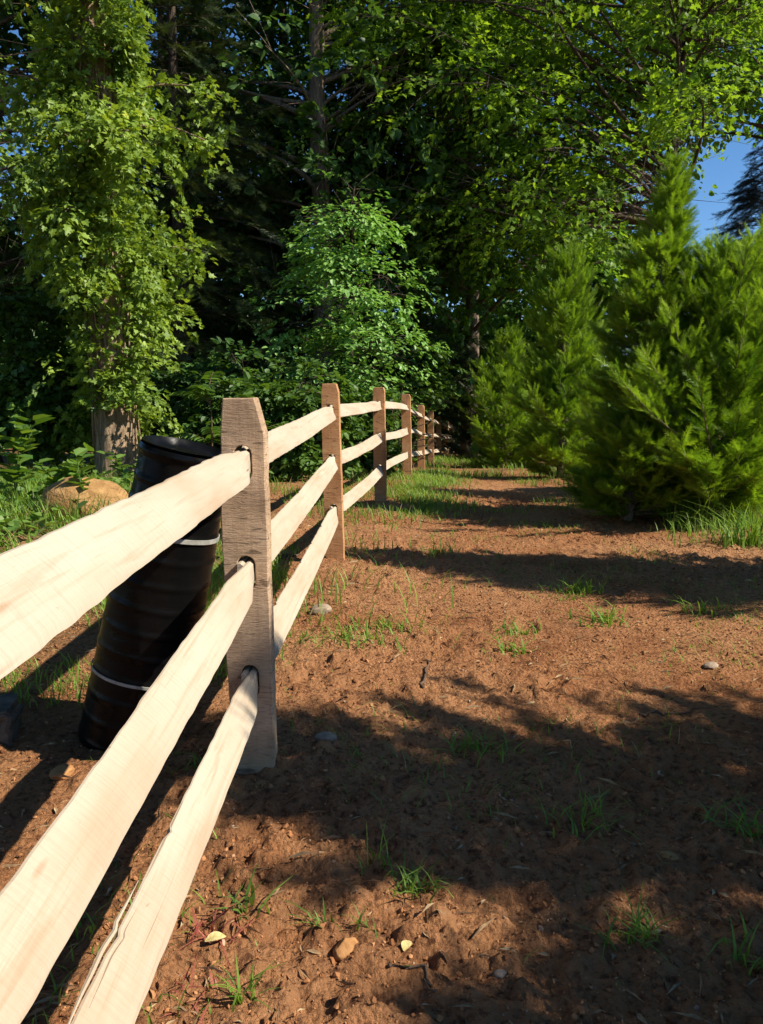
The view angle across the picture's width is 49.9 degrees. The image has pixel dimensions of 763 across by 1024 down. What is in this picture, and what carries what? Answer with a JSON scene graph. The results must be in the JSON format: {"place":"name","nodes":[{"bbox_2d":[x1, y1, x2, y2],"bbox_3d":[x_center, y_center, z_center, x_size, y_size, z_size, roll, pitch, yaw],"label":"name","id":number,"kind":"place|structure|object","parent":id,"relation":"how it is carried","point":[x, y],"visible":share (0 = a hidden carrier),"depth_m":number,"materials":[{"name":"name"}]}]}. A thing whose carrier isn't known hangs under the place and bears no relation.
{"place":"outdoors","nodes":[
{"label":"outdoors","id":0,"kind":"place"},
{"bbox_2d":[0,422,762,1023],"bbox_3d":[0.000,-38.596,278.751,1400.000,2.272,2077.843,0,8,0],"label":"ground","id":1,"kind":"structure","parent":0,"point":[594,696],"depth_m":2.51,"materials":[{"name":"soil"}]},
{"bbox_2d":[0,693,23,746],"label":"stone","id":2,"kind":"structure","parent":1,"relation":"on","point":[11,708],"depth_m":2.87,"materials":[{"name":"grey stone"}]},
{"bbox_2d":[0,414,54,496],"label":"weed","id":3,"kind":"object","parent":1,"relation":"on","point":[13,473],"visible":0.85,"depth_m":8.65,"materials":[{"name":"green plant"}]},
{"bbox_2d":[0,267,94,474],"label":"shrub","id":4,"kind":"object","parent":1,"relation":"on","point":[23,374],"visible":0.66,"depth_m":11.65,"materials":[{"name":"green plant"}]},
{"bbox_2d":[18,442,93,485],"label":"weed","id":5,"kind":"object","parent":1,"relation":"on","point":[58,473],"visible":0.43,"depth_m":8.19,"materials":[{"name":"green plant"}]},
{"bbox_2d":[49,764,74,780],"bbox_3d":[-1.016,0.827,2.606,0.066,0.037,0.087,2,8,10],"label":"stone","id":6,"kind":"object","parent":1,"relation":"on","point":[67,769],"visible":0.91,"depth_m":2.59,"materials":[{"name":"beige stone"}]},
{"bbox_2d":[0,0,154,462],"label":"forest tree","id":7,"kind":"object","parent":1,"relation":"on","point":[12,245],"visible":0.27,"depth_m":17.69,"materials":[{"name":"green plant"}]},
{"bbox_2d":[66,447,95,499],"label":"weed","id":8,"kind":"object","parent":1,"relation":"on","point":[79,475],"visible":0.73,"depth_m":7.48,"materials":[{"name":"green plant"}]},
{"bbox_2d":[39,476,127,519],"bbox_3d":[-2.773,-0.097,7.661,0.825,0.471,0.585,-1,8,-7],"label":"boulder","id":9,"kind":"object","parent":1,"relation":"on","point":[68,490],"visible":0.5,"depth_m":7.45,"materials":[{"name":"beige stone"}]},
{"bbox_2d":[74,898,126,939],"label":"grass tuft","id":10,"kind":"object","parent":1,"relation":"on","point":[79,924],"visible":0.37,"depth_m":1.81,"materials":[{"name":"green plant"}]},
{"bbox_2d":[96,451,136,486],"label":"weed","id":11,"kind":"object","parent":1,"relation":"on","point":[119,466],"visible":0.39,"depth_m":9.47,"materials":[{"name":"green plant"}]},
{"bbox_2d":[0,0,241,481],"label":"vine clad tree","id":12,"kind":"object","parent":1,"relation":"on","point":[79,201],"visible":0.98,"depth_m":10.57,"materials":[{"name":"green plant"}]},
{"bbox_2d":[0,462,273,542],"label":"weed cover","id":13,"kind":"object","parent":1,"relation":"on","point":[13,524],"visible":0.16,"depth_m":7.98,"materials":[{"name":"green plant"}]},
{"bbox_2d":[78,435,220,751],"bbox_3d":[-0.793,0.294,2.871,0.570,1.121,0.373,0,8,0],"label":"plastic drum","id":14,"kind":"object","parent":1,"relation":"on","point":[154,610],"visible":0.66,"depth_m":2.73,"materials":[{"name":"black plastic"}]},
{"bbox_2d":[6,0,313,420],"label":"forest tree","id":15,"kind":"object","parent":1,"relation":"on","point":[242,227],"visible":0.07,"depth_m":20.41,"materials":[{"name":"green plant"}]},
{"bbox_2d":[0,0,361,462],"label":"hemlock tree","id":16,"kind":"object","parent":1,"relation":"on","point":[250,253],"visible":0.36,"depth_m":17.25,"materials":[{"name":"green plant"}]},
{"bbox_2d":[158,739,207,775],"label":"grass tuft","id":17,"kind":"object","parent":1,"relation":"on","point":[195,758],"visible":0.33,"depth_m":2.61,"materials":[{"name":"green plant"}]},
{"bbox_2d":[140,351,271,438],"bbox_3d":[-3.296,-1.726,16.004,3.168,2.758,2.972,0,8,0],"label":"shrub","id":18,"kind":"object","parent":1,"relation":"on","point":[174,379],"visible":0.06,"depth_m":15.40,"materials":[{"name":"green plant"}]},
{"bbox_2d":[158,953,257,1023],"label":"red weed","id":19,"kind":"object","parent":1,"relation":"on","point":[191,986],"visible":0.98,"depth_m":1.61,"materials":[{"name":"plant"}]},
{"bbox_2d":[168,370,248,445],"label":"sumac plant","id":20,"kind":"object","parent":1,"relation":"on","point":[196,392],"visible":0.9,"depth_m":10.51,"materials":[{"name":"green plant"}]},
{"bbox_2d":[205,931,225,941],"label":"fallen leaf","id":21,"kind":"object","parent":1,"relation":"on","point":[214,935],"visible":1,"depth_m":1.76,"materials":[{"name":"yellow plant"}]},
{"bbox_2d":[179,900,265,970],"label":"red weed","id":22,"kind":"object","parent":1,"relation":"on","point":[197,930],"visible":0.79,"depth_m":1.80,"materials":[{"name":"red plant"}]},
{"bbox_2d":[0,383,457,1023],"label":"split rail fence","id":23,"kind":"object","parent":1,"relation":"on","point":[54,583],"visible":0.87,"depth_m":1.48,"materials":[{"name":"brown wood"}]},
{"bbox_2d":[168,336,321,475],"bbox_3d":[-2.273,-1.563,13.563,2.602,2.600,2.247,3,9,21],"label":"shrub","id":24,"kind":"object","parent":1,"relation":"on","point":[197,418],"visible":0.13,"depth_m":13.19,"materials":[{"name":"green plant"}]},
{"bbox_2d":[206,394,285,429],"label":"sumac plant","id":25,"kind":"object","parent":1,"relation":"on","point":[217,420],"visible":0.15,"depth_m":11.23,"materials":[{"name":"green plant"}]},
{"bbox_2d":[211,952,283,1011],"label":"grass tuft","id":26,"kind":"object","parent":1,"relation":"on","point":[251,985],"visible":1,"depth_m":1.61,"materials":[{"name":"green plant"}]},
{"bbox_2d":[211,863,292,921],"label":"grass tuft","id":27,"kind":"object","parent":1,"relation":"on","point":[251,898],"visible":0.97,"depth_m":1.86,"materials":[{"name":"green plant"}]},
{"bbox_2d":[275,553,298,558],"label":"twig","id":28,"kind":"object","parent":1,"relation":"on","point":[293,555],"visible":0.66,"depth_m":5.80,"materials":[{"name":"brown wood"}]},
{"bbox_2d":[142,0,439,388],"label":"forest tree","id":29,"kind":"object","parent":1,"relation":"on","point":[267,9],"visible":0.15,"depth_m":21.89,"materials":[{"name":"green plant"}]},
{"bbox_2d":[214,356,371,481],"bbox_3d":[-1.337,-1.303,12.595,2.443,2.162,2.094,0,8,0],"label":"shrub","id":30,"kind":"object","parent":1,"relation":"on","point":[299,402],"visible":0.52,"depth_m":12.14,"materials":[{"name":"green plant"}]},
{"bbox_2d":[1,249,607,448],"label":"wood","id":31,"kind":"object","parent":1,"relation":"on","point":[501,302],"visible":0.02,"depth_m":34.56,"materials":[{"name":"green plant"}]},
{"bbox_2d":[280,898,341,930],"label":"grass tuft","id":32,"kind":"object","parent":1,"relation":"on","point":[325,920],"visible":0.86,"depth_m":1.84,"materials":[{"name":"green plant"}]},
{"bbox_2d":[310,604,331,614],"bbox_3d":[-0.327,0.530,4.412,0.098,0.071,0.130,8,11,42],"label":"stone","id":33,"kind":"object","parent":1,"relation":"on","point":[316,608],"visible":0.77,"depth_m":4.38,"materials":[{"name":"beige stone"}]},
{"bbox_2d":[315,732,336,743],"bbox_3d":[-0.191,0.781,2.818,0.078,0.053,0.058,-2,8,-11],"label":"stone","id":34,"kind":"object","parent":1,"relation":"on","point":[320,736],"visible":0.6,"depth_m":2.80,"materials":[{"name":"grey stone"}]},
{"bbox_2d":[139,0,512,464],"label":"forest tree","id":35,"kind":"object","parent":1,"relation":"on","point":[318,116],"visible":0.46,"depth_m":17.86,"materials":[{"name":"green plant"}]},
{"bbox_2d":[235,167,453,472],"bbox_3d":[-0.616,-3.305,15.272,3.647,5.878,3.297,6,10,37],"label":"dogwood tree","id":36,"kind":"object","parent":1,"relation":"on","point":[347,344],"visible":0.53,"depth_m":14.87,"materials":[{"name":"green plant"}]},
{"bbox_2d":[333,937,357,960],"bbox_3d":[-0.077,0.940,1.764,0.050,0.043,0.070,5,9,28],"label":"stone","id":37,"kind":"object","parent":1,"relation":"on","point":[343,947],"visible":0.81,"depth_m":1.75,"materials":[{"name":"stone"}]},
{"bbox_2d":[288,616,408,654],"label":"grass tuft","id":38,"kind":"object","parent":1,"relation":"on","point":[346,635],"visible":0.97,"depth_m":3.95,"materials":[{"name":"green plant"}]},
{"bbox_2d":[339,902,376,937],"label":"grass tuft","id":39,"kind":"object","parent":1,"relation":"on","point":[361,922],"visible":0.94,"depth_m":1.83,"materials":[{"name":"green plant"}]},
{"bbox_2d":[357,807,397,876],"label":"grass tuft","id":40,"kind":"object","parent":1,"relation":"on","point":[380,856],"visible":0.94,"depth_m":2.09,"materials":[{"name":"green plant"}]},
{"bbox_2d":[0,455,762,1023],"bbox_3d":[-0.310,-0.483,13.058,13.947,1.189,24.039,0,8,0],"label":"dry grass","id":41,"kind":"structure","parent":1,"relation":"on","point":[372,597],"depth_m":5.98,"materials":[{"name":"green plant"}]},
{"bbox_2d":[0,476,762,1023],"bbox_3d":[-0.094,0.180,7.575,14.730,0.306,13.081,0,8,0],"label":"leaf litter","id":42,"kind":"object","parent":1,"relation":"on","point":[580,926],"visible":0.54,"depth_m":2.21,"materials":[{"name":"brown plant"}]},
{"bbox_2d":[318,373,450,475],"bbox_3d":[-0.092,-1.386,14.188,2.099,2.027,2.167,7,11,40],"label":"shrub","id":43,"kind":"object","parent":1,"relation":"on","point":[392,421],"visible":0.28,"depth_m":13.84,"materials":[{"name":"green plant"}]},
{"bbox_2d":[368,610,407,633],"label":"grass tuft","id":44,"kind":"object","parent":1,"relation":"on","point":[390,624],"visible":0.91,"depth_m":4.19,"materials":[{"name":"green plant"}]},
{"bbox_2d":[329,315,469,462],"bbox_3d":[0.247,-2.573,18.744,3.496,3.949,3.312,0,8,0],"label":"shrub","id":45,"kind":"object","parent":1,"relation":"on","point":[436,396],"visible":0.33,"depth_m":18.28,"materials":[{"name":"green plant"}]},
{"bbox_2d":[401,940,411,950],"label":"fallen leaf","id":46,"kind":"object","parent":1,"relation":"on","point":[405,944],"visible":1,"depth_m":1.79,"materials":[{"name":"yellow plant"}]},
{"bbox_2d":[387,963,436,991],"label":"twig","id":47,"kind":"object","parent":1,"relation":"on","point":[424,966],"visible":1,"depth_m":1.68,"materials":[{"name":"brown wood"}]},
{"bbox_2d":[276,0,548,459],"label":"hemlock tree","id":48,"kind":"object","parent":1,"relation":"on","point":[465,360],"visible":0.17,"depth_m":21.03,"materials":[{"name":"green plant"}]},
{"bbox_2d":[379,849,458,903],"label":"grass tuft","id":49,"kind":"object","parent":1,"relation":"on","point":[412,884],"visible":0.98,"depth_m":2.00,"materials":[{"name":"green plant"}]},
{"bbox_2d":[419,660,431,687],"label":"twig","id":50,"kind":"object","parent":1,"relation":"on","point":[424,678],"visible":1,"depth_m":3.51,"materials":[{"name":"brown wood"}]},
{"bbox_2d":[419,539,462,557],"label":"grass tuft","id":51,"kind":"object","parent":1,"relation":"on","point":[433,551],"visible":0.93,"depth_m":6.04,"materials":[{"name":"green plant"}]},
{"bbox_2d":[235,0,725,458],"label":"maple tree","id":52,"kind":"object","parent":1,"relation":"on","point":[471,323],"visible":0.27,"depth_m":19.45,"materials":[{"name":"green plant"}]},
{"bbox_2d":[433,717,535,768],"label":"grass tuft","id":53,"kind":"object","parent":1,"relation":"on","point":[472,745],"visible":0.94,"depth_m":2.81,"materials":[{"name":"green plant"}]},
{"bbox_2d":[452,319,540,466],"bbox_3d":[2.361,-2.291,16.389,1.940,3.118,1.662,0,8,0],"label":"cedar tree","id":54,"kind":"object","parent":1,"relation":"on","point":[510,417],"visible":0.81,"depth_m":16.17,"materials":[{"name":"green plant"}]},
{"bbox_2d":[452,363,546,458],"bbox_3d":[3.033,-2.452,20.464,2.183,2.843,1.990,5,10,33],"label":"shrub","id":55,"kind":"object","parent":1,"relation":"on","point":[474,448],"visible":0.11,"depth_m":20.26,"materials":[{"name":"green plant"}]},
{"bbox_2d":[493,969,506,978],"bbox_3d":[0.247,0.968,1.716,0.027,0.020,0.025,5,10,33],"label":"stone","id":56,"kind":"object","parent":1,"relation":"on","point":[499,973],"visible":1,"depth_m":1.71,"materials":[{"name":"grey stone"}]},
{"bbox_2d":[481,631,540,657],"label":"grass tuft","id":57,"kind":"object","parent":1,"relation":"on","point":[523,649],"visible":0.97,"depth_m":3.89,"materials":[{"name":"green plant"}]},
{"bbox_2d":[492,613,540,639],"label":"grass tuft","id":58,"kind":"object","parent":1,"relation":"on","point":[516,629],"visible":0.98,"depth_m":4.18,"materials":[{"name":"green plant"}]},
{"bbox_2d":[396,123,660,420],"bbox_3d":[5.223,-6.825,27.523,9.723,12.397,8.475,0,8,0],"label":"forest tree","id":59,"kind":"object","parent":1,"relation":"on","point":[599,294],"visible":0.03,"depth_m":26.22,"materials":[{"name":"green plant"}]},
{"bbox_2d":[298,0,762,291],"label":"maple tree","id":60,"kind":"object","parent":1,"relation":"on","point":[681,42],"visible":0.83,"depth_m":16.69,"materials":[{"name":"green plant"}]},
{"bbox_2d":[464,312,597,443],"bbox_3d":[4.309,-2.993,21.416,3.833,4.264,3.334,-7,11,-39],"label":"shrub","id":61,"kind":"object","parent":1,"relation":"on","point":[526,336],"visible":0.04,"depth_m":20.75,"materials":[{"name":"green plant"}]},
{"bbox_2d":[495,235,613,477],"bbox_3d":[2.805,-2.214,12.372,2.047,3.723,2.082,0,8,0],"label":"cedar tree","id":62,"kind":"object","parent":1,"relation":"on","point":[552,427],"visible":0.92,"depth_m":12.15,"materials":[{"name":"green plant"}]},
{"bbox_2d":[544,569,611,599],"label":"grass tuft","id":63,"kind":"object","parent":1,"relation":"on","point":[583,589],"visible":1,"depth_m":4.96,"materials":[{"name":"green plant"}]},
{"bbox_2d":[525,784,645,844],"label":"grass tuft","id":64,"kind":"object","parent":1,"relation":"on","point":[583,814],"visible":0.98,"depth_m":2.33,"materials":[{"name":"green plant"}]},
{"bbox_2d":[555,598,632,627],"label":"grass tuft","id":65,"kind":"object","parent":1,"relation":"on","point":[602,618],"visible":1,"depth_m":4.37,"materials":[{"name":"green plant"}]},
{"bbox_2d":[581,322,640,469],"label":"shrub","id":66,"kind":"object","parent":1,"relation":"on","point":[604,388],"depth_m":16.20,"materials":[{"name":"green plant"}]},
{"bbox_2d":[570,880,684,972],"bbox_3d":[0.557,0.923,1.844,0.269,0.107,0.251,5,10,32],"label":"grass tuft","id":67,"kind":"object","parent":1,"relation":"on","point":[636,923],"visible":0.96,"depth_m":1.84,"materials":[{"name":"green plant"}]},
{"bbox_2d":[553,147,744,522],"bbox_3d":[2.511,-1.545,7.681,1.744,3.590,1.793,0,8,0],"label":"cedar tree","id":68,"kind":"object","parent":1,"relation":"on","point":[600,483],"visible":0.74,"depth_m":7.46,"materials":[{"name":"green plant"}]},
{"bbox_2d":[574,0,762,180],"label":"maple tree","id":69,"kind":"object","parent":1,"relation":"on","point":[742,106],"visible":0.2,"depth_m":22.82,"materials":[{"name":"green plant"}]},
{"bbox_2d":[659,851,678,861],"bbox_3d":[0.757,0.913,2.167,0.054,0.031,0.039,3,9,22],"label":"stone","id":70,"kind":"object","parent":1,"relation":"on","point":[668,854],"visible":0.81,"depth_m":2.16,"materials":[{"name":"grey stone"}]},
{"bbox_2d":[639,708,699,716],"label":"twig","id":71,"kind":"object","parent":1,"relation":"on","point":[653,711],"visible":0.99,"depth_m":3.12,"materials":[{"name":"brown wood"}]},
{"bbox_2d":[593,215,762,521],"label":"cedar tree","id":72,"kind":"object","parent":1,"relation":"on","point":[733,331],"visible":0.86,"depth_m":7.10,"materials":[{"name":"green plant"}]},
{"bbox_2d":[641,488,760,529],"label":"grass clump","id":73,"kind":"object","parent":1,"relation":"on","point":[705,512],"visible":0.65,"depth_m":7.30,"materials":[{"name":"green plant"}]},
{"bbox_2d":[703,662,718,668],"bbox_3d":[1.462,0.681,3.635,0.087,0.030,0.060,-8,11,-43],"label":"stone","id":74,"kind":"object","parent":1,"relation":"on","point":[710,665],"visible":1,"depth_m":3.62,"materials":[{"name":"beige stone"}]},
{"bbox_2d":[668,593,762,617],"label":"grass tuft","id":75,"kind":"object","parent":1,"relation":"on","point":[703,607],"visible":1,"depth_m":4.45,"materials":[{"name":"green plant"}]},
{"bbox_2d":[683,498,762,548],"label":"grass clump","id":76,"kind":"object","parent":1,"relation":"on","point":[756,528],"visible":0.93,"depth_m":6.34,"materials":[{"name":"green plant"}]},
{"bbox_2d":[687,786,762,847],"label":"grass tuft","id":77,"kind":"object","parent":1,"relation":"on","point":[749,832],"visible":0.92,"depth_m":2.31,"materials":[{"name":"green plant"}]},
{"bbox_2d":[704,907,762,975],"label":"grass tuft","id":78,"kind":"object","parent":1,"relation":"on","point":[735,955],"visible":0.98,"depth_m":1.79,"materials":[{"name":"green plant"}]},
{"bbox_2d":[705,133,762,301],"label":"spruce tree","id":79,"kind":"object","parent":1,"relation":"on","point":[750,200],"visible":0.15,"depth_m":29.74,"materials":[{"name":"green plant"}]},
{"bbox_2d":[0,454,762,1023],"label":"grass","id":80,"kind":"structure","parent":0,"point":[280,578],"depth_m":6.42,"materials":[{"name":"green plant"}]},
{"bbox_2d":[0,0,762,371],"label":"sky","id":81,"kind":"structure","parent":0,"point":[724,174],"materials":[{"name":"blue"}]}
]}

